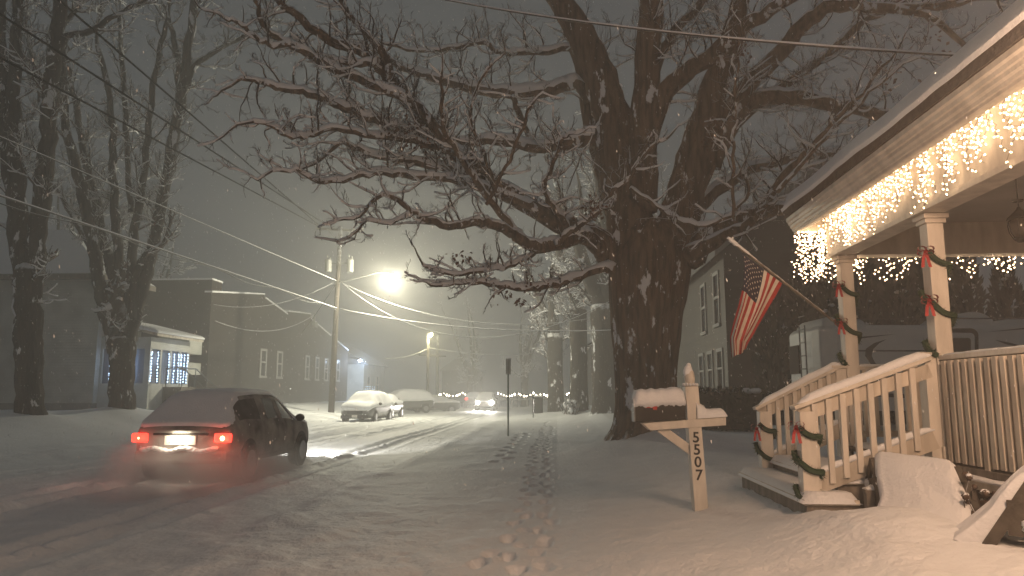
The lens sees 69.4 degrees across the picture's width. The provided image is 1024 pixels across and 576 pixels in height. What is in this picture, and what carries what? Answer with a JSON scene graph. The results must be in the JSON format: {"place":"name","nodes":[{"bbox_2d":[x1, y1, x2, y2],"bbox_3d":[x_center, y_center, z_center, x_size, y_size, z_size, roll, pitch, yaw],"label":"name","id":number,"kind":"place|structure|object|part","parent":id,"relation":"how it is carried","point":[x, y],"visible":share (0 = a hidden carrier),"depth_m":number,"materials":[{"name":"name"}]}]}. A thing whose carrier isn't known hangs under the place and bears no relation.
{"place":"outdoors","nodes":[
{"label":"outdoors","id":0,"kind":"place"},
{"bbox_2d":[0,395,528,455],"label":"lawn","id":1,"kind":"structure","parent":0,"point":[20,433],"depth_m":23.66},
{"bbox_2d":[0,0,172,414],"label":"bare tree","id":2,"kind":"object","parent":1,"relation":"on","point":[26,234],"visible":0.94,"depth_m":24.81,"materials":[{"name":"grey plant"}]},
{"bbox_2d":[48,153,162,251],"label":"bare tree","id":3,"kind":"object","parent":1,"relation":"on","point":[71,225],"visible":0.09,"depth_m":47.37,"materials":[{"name":"grey plant"}]},
{"bbox_2d":[0,230,216,410],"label":"white house","id":4,"kind":"structure","parent":1,"relation":"on","point":[65,362],"depth_m":34.40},
{"bbox_2d":[149,351,187,384],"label":"string lights","id":5,"kind":"object","parent":4,"relation":"attached to","point":[173,370],"visible":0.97,"depth_m":36.30,"materials":[{"name":"blue"}]},
{"bbox_2d":[106,205,195,277],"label":"bare tree","id":6,"kind":"object","parent":1,"relation":"on","point":[165,263],"visible":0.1,"depth_m":54.49,"materials":[{"name":"grey plant"}]},
{"bbox_2d":[23,0,287,409],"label":"bare tree","id":7,"kind":"object","parent":1,"relation":"on","point":[133,277],"visible":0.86,"depth_m":30.70,"materials":[{"name":"grey plant"}]},
{"bbox_2d":[141,278,348,402],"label":"brick building","id":8,"kind":"structure","parent":1,"relation":"on","point":[179,309],"depth_m":50.82,"materials":[{"name":"grey"}]},
{"bbox_2d":[259,348,267,377],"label":"window","id":9,"kind":"structure","parent":8,"relation":"in","point":[263,354],"depth_m":53.54,"materials":[{"name":"grey glass"}]},
{"bbox_2d":[215,315,313,331],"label":"wire","id":10,"kind":"object","parent":8,"relation":"attached to","point":[263,331],"visible":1,"depth_m":53.02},
{"bbox_2d":[276,351,282,378],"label":"window","id":11,"kind":"structure","parent":8,"relation":"in","point":[279,353],"depth_m":56.65,"materials":[{"name":"grey"}]},
{"bbox_2d":[304,355,309,379],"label":"window","id":12,"kind":"structure","parent":8,"relation":"in","point":[307,359],"depth_m":62.99,"materials":[{"name":"grey"}]},
{"bbox_2d":[314,357,319,380],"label":"window","id":13,"kind":"structure","parent":8,"relation":"in","point":[317,359],"depth_m":65.37,"materials":[{"name":"grey"}]},
{"bbox_2d":[324,358,328,380],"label":"window","id":14,"kind":"structure","parent":8,"relation":"in","point":[326,359],"depth_m":68.10,"materials":[{"name":"grey"}]},
{"bbox_2d":[336,360,339,381],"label":"window","id":15,"kind":"structure","parent":8,"relation":"in","point":[338,363],"depth_m":71.64,"materials":[{"name":"grey"}]},
{"bbox_2d":[317,225,363,412],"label":"utility pole","id":16,"kind":"object","parent":1,"relation":"on","point":[328,268],"visible":0.85,"depth_m":46.72,"materials":[{"name":"wood"}]},
{"bbox_2d":[0,57,316,225],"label":"wire","id":17,"kind":"object","parent":16,"relation":"attached to","point":[43,80],"visible":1,"depth_m":25.13,"materials":[{"name":"black"}]},
{"bbox_2d":[0,13,328,225],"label":"wire","id":18,"kind":"object","parent":16,"relation":"attached to","point":[57,51],"visible":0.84,"depth_m":23.98,"materials":[{"name":"black"}]},
{"bbox_2d":[0,136,335,280],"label":"wire","id":19,"kind":"object","parent":16,"relation":"attached to","point":[144,198],"visible":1,"depth_m":24.54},
{"bbox_2d":[0,194,336,310],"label":"wire","id":20,"kind":"object","parent":16,"relation":"attached to","point":[87,224],"visible":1,"depth_m":24.52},
{"bbox_2d":[58,0,318,224],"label":"wire","id":21,"kind":"object","parent":16,"relation":"attached to","point":[114,48],"visible":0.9,"depth_m":25.51,"materials":[{"name":"black"}]},
{"bbox_2d":[214,282,333,307],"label":"wire","id":22,"kind":"object","parent":16,"relation":"attached to","point":[277,303],"visible":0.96,"depth_m":46.32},
{"bbox_2d":[303,285,334,330],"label":"wire","id":23,"kind":"object","parent":16,"relation":"attached to","point":[319,308],"visible":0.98,"depth_m":53.06,"materials":[{"name":"black metal"}]},
{"bbox_2d":[338,272,394,282],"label":"street lamp","id":24,"kind":"object","parent":16,"relation":"attached to","point":[390,275],"visible":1,"depth_m":45.78,"materials":[{"name":"metal"}]},
{"bbox_2d":[343,283,589,324],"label":"wire","id":25,"kind":"object","parent":16,"relation":"attached to","point":[465,320],"visible":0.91,"depth_m":43.26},
{"bbox_2d":[340,281,608,337],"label":"wire","id":26,"kind":"object","parent":16,"relation":"attached to","point":[480,337],"visible":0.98,"depth_m":40.25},
{"bbox_2d":[340,308,610,331],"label":"wire","id":27,"kind":"object","parent":16,"relation":"attached to","point":[484,328],"visible":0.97,"depth_m":41.46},
{"bbox_2d":[340,342,387,400],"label":"pale house","id":28,"kind":"structure","parent":1,"relation":"on","point":[358,373],"depth_m":80.42,"materials":[{"name":"white paint"}]},
{"bbox_2d":[367,376,369,389],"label":"window","id":29,"kind":"structure","parent":28,"relation":"in","point":[368,381],"depth_m":81.01,"materials":[{"name":"grey glass"}]},
{"bbox_2d":[376,376,378,390],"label":"window","id":30,"kind":"structure","parent":28,"relation":"in","point":[377,378],"depth_m":85.08,"materials":[{"name":"grey glass"}]},
{"bbox_2d":[440,356,484,402],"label":"house","id":31,"kind":"structure","parent":1,"relation":"on","point":[453,387],"depth_m":110.97,"materials":[{"name":"grey"}]},
{"bbox_2d":[0,396,547,575],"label":"road","id":32,"kind":"structure","parent":0,"point":[80,515],"depth_m":11.56,"materials":[{"name":"white snow"}]},
{"bbox_2d":[131,388,308,479],"bbox_3d":[-5.703,2.922,15.197,2.239,1.717,4.657,0,-8,3],"label":"moving car","id":33,"kind":"object","parent":32,"relation":"on","point":[208,428],"visible":0.99,"depth_m":13.45,"materials":[{"name":"paint"}]},
{"bbox_3d":[-5.784,2.252,13.942,1.676,0.466,1.215,0,-8,3],"label":"window","id":34,"kind":"part","parent":33,"relation":"part of","materials":[{"name":"black glass"}]},
{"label":"window","id":35,"kind":"part","parent":33,"relation":"part of","materials":[{"name":"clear glass"}]},
{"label":"window","id":36,"kind":"part","parent":33,"relation":"part of","materials":[{"name":"black glass"}]},
{"bbox_2d":[340,390,393,421],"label":"parked car","id":37,"kind":"object","parent":32,"relation":"on","point":[373,405],"visible":0.98,"depth_m":41.59,"materials":[{"name":"grey paint"}]},
{"bbox_2d":[387,394,402,417],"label":"parked car","id":38,"kind":"object","parent":32,"relation":"on","point":[396,405],"visible":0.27,"depth_m":49.00,"materials":[{"name":"grey paint"}]},
{"bbox_2d":[390,389,434,412],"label":"parked car","id":39,"kind":"object","parent":32,"relation":"on","point":[414,399],"visible":0.69,"depth_m":58.92,"materials":[{"name":"grey paint"}]},
{"bbox_2d":[419,333,436,391],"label":"utility pole","id":40,"kind":"object","parent":32,"relation":"on","point":[427,355],"visible":0.78,"depth_m":72.63,"materials":[{"name":"wood"}]},
{"bbox_2d":[384,349,426,358],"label":"wire","id":41,"kind":"object","parent":40,"relation":"attached to","point":[405,356],"visible":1,"depth_m":69.05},
{"bbox_2d":[432,348,544,354],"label":"wire","id":42,"kind":"object","parent":40,"relation":"attached to","point":[489,354],"visible":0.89,"depth_m":79.99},
{"bbox_2d":[429,335,445,394],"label":"utility pole","id":43,"kind":"object","parent":32,"relation":"on","point":[437,365],"visible":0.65,"depth_m":77.55,"materials":[{"name":"wood"}]},
{"bbox_2d":[421,395,459,411],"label":"parked car","id":44,"kind":"object","parent":32,"relation":"on","point":[445,404],"visible":0.51,"depth_m":64.68,"materials":[{"name":"grey paint"}]},
{"bbox_2d":[438,295,486,405],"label":"bare tree","id":45,"kind":"object","parent":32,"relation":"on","point":[469,376],"visible":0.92,"depth_m":94.19,"materials":[{"name":"grey plant"}]},
{"bbox_2d":[464,392,479,407],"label":"car","id":46,"kind":"object","parent":32,"relation":"on","point":[469,398],"visible":0.59,"depth_m":81.01,"materials":[{"name":"paint"}]},
{"bbox_2d":[474,392,497,409],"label":"oncoming car","id":47,"kind":"object","parent":32,"relation":"on","point":[486,400],"visible":1,"depth_m":67.44,"materials":[{"name":"paint"}]},
{"bbox_2d":[0,0,1021,485],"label":"falling snow","id":48,"kind":"structure","parent":0,"point":[416,238],"depth_m":13.09,"materials":[{"name":"white snow"}]},
{"bbox_2d":[0,0,1023,395],"label":"sky","id":49,"kind":"structure","parent":0,"point":[367,333],"materials":[{"name":"grey"}]},
{"bbox_2d":[534,395,542,412],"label":"trash bin","id":50,"kind":"object","parent":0,"point":[538,405],"visible":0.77,"depth_m":49.11,"materials":[{"name":"metal"}]},
{"bbox_2d":[149,395,1023,575],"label":"snowy ground","id":51,"kind":"structure","parent":0,"point":[625,509],"depth_m":7.60,"materials":[{"name":"white snow"}]},
{"bbox_2d":[439,392,569,398],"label":"festoon lights","id":52,"kind":"object","parent":51,"relation":"on","point":[506,395],"visible":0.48,"depth_m":83.02,"materials":[{"name":"metal"}]},
{"bbox_2d":[506,358,510,435],"bbox_3d":[-0.132,3.952,26.173,0.107,2.936,0.456,-4,-9,24],"label":"sign post","id":53,"kind":"object","parent":51,"relation":"on","point":[508,366],"visible":0.97,"depth_m":26.21,"materials":[{"name":"grey metal"}]},
{"bbox_2d":[500,280,547,406],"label":"bare tree","id":54,"kind":"object","parent":51,"relation":"on","point":[525,360],"visible":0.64,"depth_m":87.05,"materials":[{"name":"grey plant"}]},
{"bbox_2d":[511,398,566,406],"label":"rail fence","id":55,"kind":"object","parent":51,"relation":"on","point":[512,399],"visible":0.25,"depth_m":86.00,"materials":[{"name":"grey"}]},
{"bbox_2d":[511,233,590,411],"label":"bare tree","id":56,"kind":"object","parent":51,"relation":"on","point":[554,357],"visible":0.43,"depth_m":51.44,"materials":[{"name":"grey plant"}]},
{"bbox_2d":[557,399,581,414],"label":"shrub","id":57,"kind":"object","parent":51,"relation":"on","point":[570,407],"visible":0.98,"depth_m":41.60,"materials":[{"name":"white plant"}]},
{"bbox_2d":[547,150,595,413],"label":"bare tree","id":58,"kind":"object","parent":51,"relation":"on","point":[579,345],"visible":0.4,"depth_m":42.53,"materials":[{"name":"grey plant"}]},
{"bbox_2d":[542,110,614,415],"bbox_3d":[4.357,-1.427,39.673,4.935,16.493,7.099,-3,-9,20],"label":"bare tree","id":59,"kind":"object","parent":51,"relation":"on","point":[596,287],"visible":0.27,"depth_m":39.41,"materials":[{"name":"grey plant"}]},
{"bbox_2d":[587,346,592,404],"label":"house","id":60,"kind":"structure","parent":51,"relation":"on","point":[589,375],"depth_m":63.71,"materials":[{"name":"grey"}]},
{"bbox_2d":[190,0,1010,440],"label":"maple tree","id":61,"kind":"object","parent":51,"relation":"on","point":[672,246],"visible":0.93,"depth_m":16.29,"materials":[{"name":"brown plant"}]},
{"bbox_2d":[631,363,726,510],"bbox_3d":[1.799,1.646,7.947,0.994,1.680,0.253,0,-8,0],"label":"mailbox","id":62,"kind":"object","parent":51,"relation":"on","point":[675,404],"visible":0.99,"depth_m":7.90,"materials":[{"name":"white paint"}]},
{"bbox_2d":[653,163,713,217],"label":"bare tree","id":63,"kind":"object","parent":51,"relation":"on","point":[663,183],"visible":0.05,"depth_m":45.66,"materials":[{"name":"grey plant"}]},
{"bbox_2d":[698,383,772,431],"bbox_3d":[6.051,3.384,20.731,2.361,1.509,1.137,-5,-9,30],"label":"hedge","id":64,"kind":"object","parent":51,"relation":"on","point":[736,404],"visible":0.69,"depth_m":20.33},
{"bbox_2d":[751,272,792,424],"bbox_3d":[8.640,1.925,24.168,1.761,5.016,1.678,-6,-10,34],"label":"evergreen tree","id":65,"kind":"object","parent":51,"relation":"on","point":[773,356],"visible":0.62,"depth_m":23.86,"materials":[{"name":"green plant"}]},
{"bbox_2d":[726,126,852,203],"bbox_3d":[12.563,-1.026,34.375,5.412,14.116,7.044,-1,-8,9],"label":"bare tree","id":66,"kind":"object","parent":51,"relation":"on","point":[750,181],"visible":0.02,"depth_m":32.98,"materials":[{"name":"grey plant"}]},
{"bbox_2d":[784,260,824,425],"bbox_3d":[9.533,1.734,24.175,1.527,5.415,1.650,-4,-9,29],"label":"evergreen tree","id":67,"kind":"object","parent":51,"relation":"on","point":[795,300],"visible":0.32,"depth_m":24.21,"materials":[{"name":"green plant"}]},
{"bbox_2d":[677,159,963,423],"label":"grey house","id":68,"kind":"structure","parent":51,"relation":"on","point":[775,244],"depth_m":25.90,"materials":[{"name":"grey wood"}]},
{"bbox_2d":[698,353,704,387],"bbox_3d":[7.647,3.419,29.809,0.123,1.570,1.100,0,-8,3],"label":"window","id":69,"kind":"structure","parent":68,"relation":"in","point":[701,362],"depth_m":29.92,"materials":[{"name":"grey wood"}]},
{"bbox_2d":[700,283,707,335],"bbox_3d":[7.596,0.853,29.343,0.120,2.020,1.050,0,-8,3],"label":"window","id":70,"kind":"structure","parent":68,"relation":"in","point":[703,305],"depth_m":29.39,"materials":[{"name":"grey wood"}]},
{"bbox_2d":[706,350,713,388],"bbox_3d":[7.545,3.180,28.129,0.123,1.570,1.100,0,-8,3],"label":"window","id":71,"kind":"structure","parent":68,"relation":"in","point":[710,370],"depth_m":28.17,"materials":[{"name":"grey"}]},
{"bbox_2d":[712,270,720,327],"bbox_3d":[7.452,0.416,26.985,0.120,2.020,1.050,0,-8,3],"label":"window","id":72,"kind":"structure","parent":68,"relation":"in","point":[715,276],"depth_m":27.01,"materials":[{"name":"grey"}]},
{"bbox_2d":[716,347,724,388],"bbox_3d":[7.443,2.941,26.449,0.123,1.570,1.100,0,-8,3],"label":"window","id":73,"kind":"structure","parent":68,"relation":"in","point":[719,352],"depth_m":26.46,"materials":[{"name":"grey glass"}]},
{"bbox_2d":[814,252,838,419],"bbox_3d":[10.598,1.524,24.240,1.760,5.841,1.742,0,-8,0],"label":"evergreen tree","id":74,"kind":"object","parent":51,"relation":"on","point":[830,309],"visible":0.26,"depth_m":24.27,"materials":[{"name":"green plant"}]},
{"bbox_2d":[853,258,894,425],"bbox_3d":[11.656,1.654,24.244,1.787,5.592,1.779,0,-8,0],"label":"evergreen tree","id":75,"kind":"object","parent":51,"relation":"on","point":[865,289],"visible":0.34,"depth_m":24.17,"materials":[{"name":"green plant"}]},
{"bbox_2d":[737,0,1023,512],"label":"porch house","id":76,"kind":"structure","parent":51,"relation":"on","point":[981,72],"depth_m":6.50,"materials":[{"name":"white paint"}]},
{"bbox_2d":[444,0,954,55],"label":"wire","id":77,"kind":"object","parent":76,"relation":"attached to","point":[753,39],"visible":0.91,"depth_m":9.38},
{"bbox_2d":[751,422,777,460],"bbox_3d":[2.919,1.978,8.564,0.347,0.867,0.302,0,-8,0],"label":"garland","id":78,"kind":"object","parent":76,"relation":"attached to","point":[762,427],"visible":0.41,"depth_m":8.51},
{"bbox_2d":[727,236,841,357],"bbox_3d":[3.103,0.147,8.553,1.592,1.354,0.275,3,-9,-21],"label":"flag","id":79,"kind":"object","parent":76,"relation":"attached to","point":[761,288],"visible":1,"depth_m":8.38,"materials":[{"name":"flag fabric"},{"name":"painted wood"}]},
{"bbox_2d":[788,421,827,502],"bbox_3d":[2.585,1.620,6.510,0.350,0.888,0.303,0,-8,0],"label":"garland","id":80,"kind":"object","parent":76,"relation":"attached to","point":[818,437],"visible":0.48,"depth_m":6.45},
{"bbox_2d":[791,230,866,283],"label":"icicle lights","id":81,"kind":"object","parent":76,"relation":"hanging from","point":[810,233],"visible":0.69,"depth_m":9.14,"materials":[{"name":"white"}]},
{"bbox_2d":[832,280,861,365],"bbox_3d":[3.939,0.430,8.728,0.351,1.007,0.306,0,-8,0],"label":"garland","id":82,"kind":"object","parent":76,"relation":"attached to","point":[842,324],"visible":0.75,"depth_m":8.66},
{"bbox_2d":[818,91,1023,252],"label":"icicle lights","id":83,"kind":"object","parent":76,"relation":"hanging from","point":[944,155],"visible":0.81,"depth_m":6.54,"materials":[{"name":"white"}]},
{"bbox_2d":[917,245,957,356],"bbox_3d":[3.817,0.140,6.680,0.354,1.010,0.302,0,-8,0],"label":"garland","id":84,"kind":"object","parent":76,"relation":"attached to","point":[925,299],"visible":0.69,"depth_m":6.62},
{"bbox_2d":[853,256,1023,280],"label":"icicle lights","id":85,"kind":"object","parent":76,"relation":"hanging from","point":[956,263],"visible":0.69,"depth_m":8.92,"materials":[{"name":"white"}]},
{"bbox_2d":[1006,179,1023,242],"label":"lantern","id":86,"kind":"object","parent":76,"relation":"hanging from","point":[1015,220],"visible":1,"depth_m":6.41,"materials":[{"name":"black metal"}]},
{"bbox_2d":[878,257,921,423],"bbox_3d":[12.701,1.348,24.263,1.703,6.131,1.660,0,-8,0],"label":"evergreen tree","id":87,"kind":"object","parent":51,"relation":"on","point":[895,308],"visible":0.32,"depth_m":24.20,"materials":[{"name":"green plant"}]},
{"bbox_2d":[789,312,1023,410],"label":"camper","id":88,"kind":"object","parent":51,"relation":"on","point":[974,331],"visible":0.42,"depth_m":19.53,"materials":[{"name":"grey"}]},
{"bbox_2d":[789,345,800,373],"bbox_3d":[8.089,2.058,21.171,0.030,0.800,0.700,0,-8,0],"label":"window","id":89,"kind":"structure","parent":88,"relation":"in","point":[794,356],"depth_m":21.14,"materials":[{"name":"black glass"}]},
{"bbox_2d":[952,328,978,351],"bbox_3d":[11.810,1.596,19.440,0.966,1.075,0.058,0,-8,0],"label":"window","id":90,"kind":"structure","parent":88,"relation":"in","point":[964,339],"depth_m":19.45,"materials":[{"name":"black glass"}]},
{"bbox_2d":[864,451,979,523],"bbox_3d":[3.260,1.631,5.848,0.825,0.609,1.641,-3,-9,19],"label":"snow-covered bush","id":91,"kind":"object","parent":51,"relation":"on","point":[935,485],"visible":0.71,"depth_m":5.68,"materials":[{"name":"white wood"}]},
{"bbox_2d":[913,257,955,323],"bbox_3d":[13.807,1.437,24.284,1.769,5.920,1.575,0,-8,0],"label":"evergreen tree","id":92,"kind":"object","parent":51,"relation":"on","point":[920,282],"visible":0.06,"depth_m":24.41,"materials":[{"name":"green plant"}]},
{"bbox_2d":[949,257,990,316],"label":"evergreen tree","id":93,"kind":"object","parent":51,"relation":"on","point":[969,284],"visible":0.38,"depth_m":24.26,"materials":[{"name":"green plant"}]},
{"bbox_2d":[961,471,995,514],"bbox_3d":[3.373,1.592,5.266,0.362,0.537,0.246,0,-8,0],"label":"hydrangea","id":94,"kind":"object","parent":51,"relation":"on","point":[983,493],"visible":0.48,"depth_m":5.25,"materials":[{"name":"brown plant"}]},
{"bbox_2d":[953,465,1023,544],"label":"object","id":95,"kind":"object","parent":51,"relation":"on","point":[996,517],"visible":0.99,"depth_m":4.75,"materials":[{"name":"brown wood"}]},
{"bbox_2d":[985,256,1023,320],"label":"evergreen tree","id":96,"kind":"object","parent":51,"relation":"on","point":[1007,294],"visible":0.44,"depth_m":24.24,"materials":[{"name":"green plant"}]}
]}

